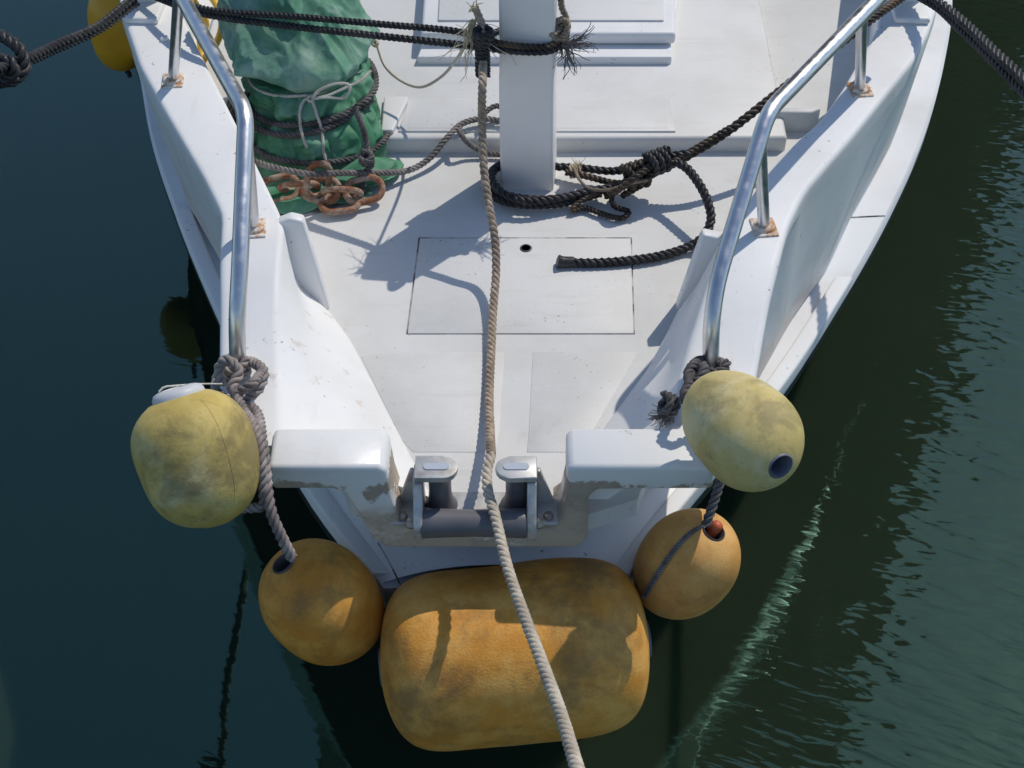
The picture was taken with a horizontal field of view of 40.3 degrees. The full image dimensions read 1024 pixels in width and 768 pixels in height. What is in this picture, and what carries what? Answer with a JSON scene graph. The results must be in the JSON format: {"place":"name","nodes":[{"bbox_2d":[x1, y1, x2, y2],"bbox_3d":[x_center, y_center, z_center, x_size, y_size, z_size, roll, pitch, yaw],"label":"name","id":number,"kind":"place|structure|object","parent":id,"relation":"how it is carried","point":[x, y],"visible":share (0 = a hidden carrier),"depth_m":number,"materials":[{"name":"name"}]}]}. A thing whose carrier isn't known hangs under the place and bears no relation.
{"place":"outdoors","nodes":[
{"label":"outdoors","id":0,"kind":"place"},
{"bbox_2d":[0,0,1023,767],"bbox_3d":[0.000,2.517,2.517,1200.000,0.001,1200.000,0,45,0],"label":"water","id":1,"kind":"structure","parent":0,"point":[866,610],"depth_m":4.57,"materials":[{"name":"teal liquid"}]},
{"bbox_2d":[120,0,951,607],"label":"fishing boat","id":2,"kind":"object","parent":1,"relation":"on","point":[362,332],"visible":0.92,"depth_m":3.86,"materials":[{"name":"white paint"}]},
{"bbox_2d":[0,0,139,88],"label":"quay line","id":3,"kind":"object","parent":2,"relation":"attached to","point":[15,71],"visible":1,"depth_m":3.57,"materials":[{"name":"black fabric"}]},
{"bbox_2d":[87,0,134,77],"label":"hanging float","id":4,"kind":"object","parent":2,"relation":"hanging from","point":[112,48],"visible":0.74,"depth_m":5.22,"materials":[{"name":"yellow plastic"}]},
{"bbox_2d":[192,0,221,63],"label":"hose coil","id":5,"kind":"object","parent":2,"relation":"on","point":[218,38],"visible":0.22,"depth_m":4.41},
{"bbox_2d":[158,353,296,561],"bbox_3d":[-0.653,0.090,3.156,0.237,0.356,0.583,-9,46,-9],"label":"fender lanyard","id":6,"kind":"object","parent":2,"relation":"attached to","point":[231,373],"visible":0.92,"depth_m":3.17,"materials":[{"name":"fabric"}]},
{"bbox_2d":[130,383,259,527],"bbox_3d":[-0.682,0.158,3.021,0.272,0.298,0.288,0,45,0],"label":"float fender","id":7,"kind":"object","parent":6,"relation":"hanging from","point":[195,452],"visible":1,"depth_m":2.92,"materials":[{"name":"yellow plastic"}]},
{"bbox_2d":[227,99,236,125],"bbox_3d":[-0.829,-0.802,4.187,0.064,0.190,0.085,30,52,27],"label":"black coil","id":8,"kind":"object","parent":2,"relation":"on","point":[231,109],"visible":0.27,"depth_m":4.12,"materials":[{"name":"fabric"}]},
{"bbox_2d":[217,0,403,215],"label":"tarp bundle","id":9,"kind":"object","parent":2,"relation":"on","point":[277,61],"visible":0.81,"depth_m":4.17,"materials":[{"name":"green fabric"}]},
{"bbox_2d":[247,69,371,159],"bbox_3d":[-0.613,-0.915,4.286,0.429,0.232,0.346,34,54,29],"label":"waist twine","id":10,"kind":"object","parent":9,"relation":"attached to","point":[311,98],"visible":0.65,"depth_m":4.15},
{"bbox_2d":[244,57,390,192],"bbox_3d":[-0.608,-0.833,4.268,0.470,0.215,0.557,0,45,0],"label":"bundle lashing","id":11,"kind":"object","parent":9,"relation":"attached to","point":[366,156],"visible":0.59,"depth_m":4.18,"materials":[{"name":"grey fabric"}]},
{"bbox_2d":[258,538,384,665],"bbox_3d":[-0.465,0.540,3.420,0.301,0.340,0.274,0,45,0],"label":"float fender","id":12,"kind":"object","parent":2,"relation":"hanging from","point":[321,601],"visible":0.94,"depth_m":3.31,"materials":[{"name":"plastic"}]},
{"bbox_2d":[263,160,385,215],"bbox_3d":[-0.563,-0.581,4.094,0.377,0.146,0.131,0,45,0],"label":"rusty chain","id":13,"kind":"object","parent":2,"relation":"on","point":[353,196],"visible":0.91,"depth_m":4.12,"materials":[{"name":"brown metal"}]},
{"bbox_2d":[194,3,471,37],"bbox_3d":[-0.612,-1.070,4.058,1.185,0.163,0.124,18,48,17],"label":"breast line","id":14,"kind":"object","parent":2,"relation":"attached to","point":[344,20],"visible":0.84,"depth_m":3.99,"materials":[{"name":"black fabric"}]},
{"bbox_2d":[154,0,569,55],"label":"breast line","id":15,"kind":"object","parent":2,"relation":"attached to","point":[352,32],"visible":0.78,"depth_m":3.96,"materials":[{"name":"black fabric"}]},
{"bbox_2d":[254,103,499,177],"bbox_3d":[-0.362,-0.690,4.200,0.838,0.144,0.157,-17,47,-16],"label":"grey line","id":16,"kind":"object","parent":2,"relation":"on","point":[457,128],"visible":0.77,"depth_m":4.22,"materials":[{"name":"fabric"}]},
{"bbox_2d":[360,0,468,88],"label":"thin cord","id":17,"kind":"object","parent":2,"relation":"attached to","point":[375,43],"visible":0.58,"depth_m":4.31,"materials":[{"name":"grey fabric"}]},
{"bbox_2d":[429,0,584,767],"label":"bow line","id":18,"kind":"object","parent":2,"relation":"on","point":[482,35],"visible":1,"depth_m":3.50,"materials":[{"name":"beige fabric"}]},
{"bbox_2d":[378,557,651,750],"bbox_3d":[0.007,0.664,3.446,0.674,0.445,0.473,0,45,0],"label":"bow fender","id":19,"kind":"object","parent":2,"relation":"on","point":[458,670],"visible":0.98,"depth_m":3.26,"materials":[{"name":"orange plastic"}]},
{"bbox_2d":[493,29,563,49],"bbox_3d":[0.036,-0.954,3.855,0.223,0.061,0.092,0,45,0],"label":"rope","id":20,"kind":"object","parent":2,"relation":"attached to","point":[523,46],"visible":0.74,"depth_m":3.83,"materials":[{"name":"brown fabric"}]},
{"bbox_2d":[549,0,598,79],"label":"post knot","id":21,"kind":"object","parent":2,"relation":"attached to","point":[563,22],"visible":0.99,"depth_m":3.84,"materials":[{"name":"beige fabric"}]},
{"bbox_2d":[555,157,715,267],"bbox_3d":[0.382,-0.441,3.958,0.505,0.144,0.262,-35,54,-30],"label":"rope tail","id":22,"kind":"object","parent":2,"relation":"on","point":[666,254],"visible":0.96,"depth_m":3.96},
{"bbox_2d":[633,508,740,619],"bbox_3d":[0.432,0.450,3.457,0.258,0.327,0.240,0,45,0],"label":"float fender","id":23,"kind":"object","parent":2,"relation":"hanging from","point":[698,575],"visible":0.95,"depth_m":3.36,"materials":[{"name":"orange"}]},
{"bbox_2d":[641,525,705,597],"bbox_3d":[0.396,0.439,3.385,0.163,0.204,0.035,-19,48,-18],"label":"cord lashing","id":24,"kind":"object","parent":23,"relation":"attached to","point":[668,557],"visible":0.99,"depth_m":3.34,"materials":[{"name":"grey fabric"}]},
{"bbox_2d":[646,355,731,527],"bbox_3d":[0.420,0.101,3.238,0.208,0.219,0.437,0,45,0],"label":"fender lanyard","id":25,"kind":"object","parent":2,"relation":"attached to","point":[670,403],"visible":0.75,"depth_m":3.22,"materials":[{"name":"grey fabric"}]},
{"bbox_2d":[681,370,804,491],"bbox_3d":[0.485,0.093,2.978,0.221,0.228,0.324,-21,49,-19],"label":"float fender","id":26,"kind":"object","parent":25,"relation":"attached to","point":[743,431],"visible":1,"depth_m":2.88,"materials":[{"name":"yellow plastic"}]},
{"bbox_2d":[488,0,904,220],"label":"mooring line","id":27,"kind":"object","parent":2,"relation":"on","point":[639,174],"visible":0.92,"depth_m":4.10,"materials":[{"name":"black fabric"}]},
{"bbox_2d":[917,0,1023,99],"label":"quay line","id":28,"kind":"object","parent":2,"relation":"attached to","point":[1016,87],"visible":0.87,"depth_m":3.84,"materials":[{"name":"black fabric"}]},
{"bbox_2d":[928,0,1023,88],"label":"quay line","id":29,"kind":"object","parent":2,"relation":"attached to","point":[998,56],"visible":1,"depth_m":3.83,"materials":[{"name":"black fabric"}]}
]}

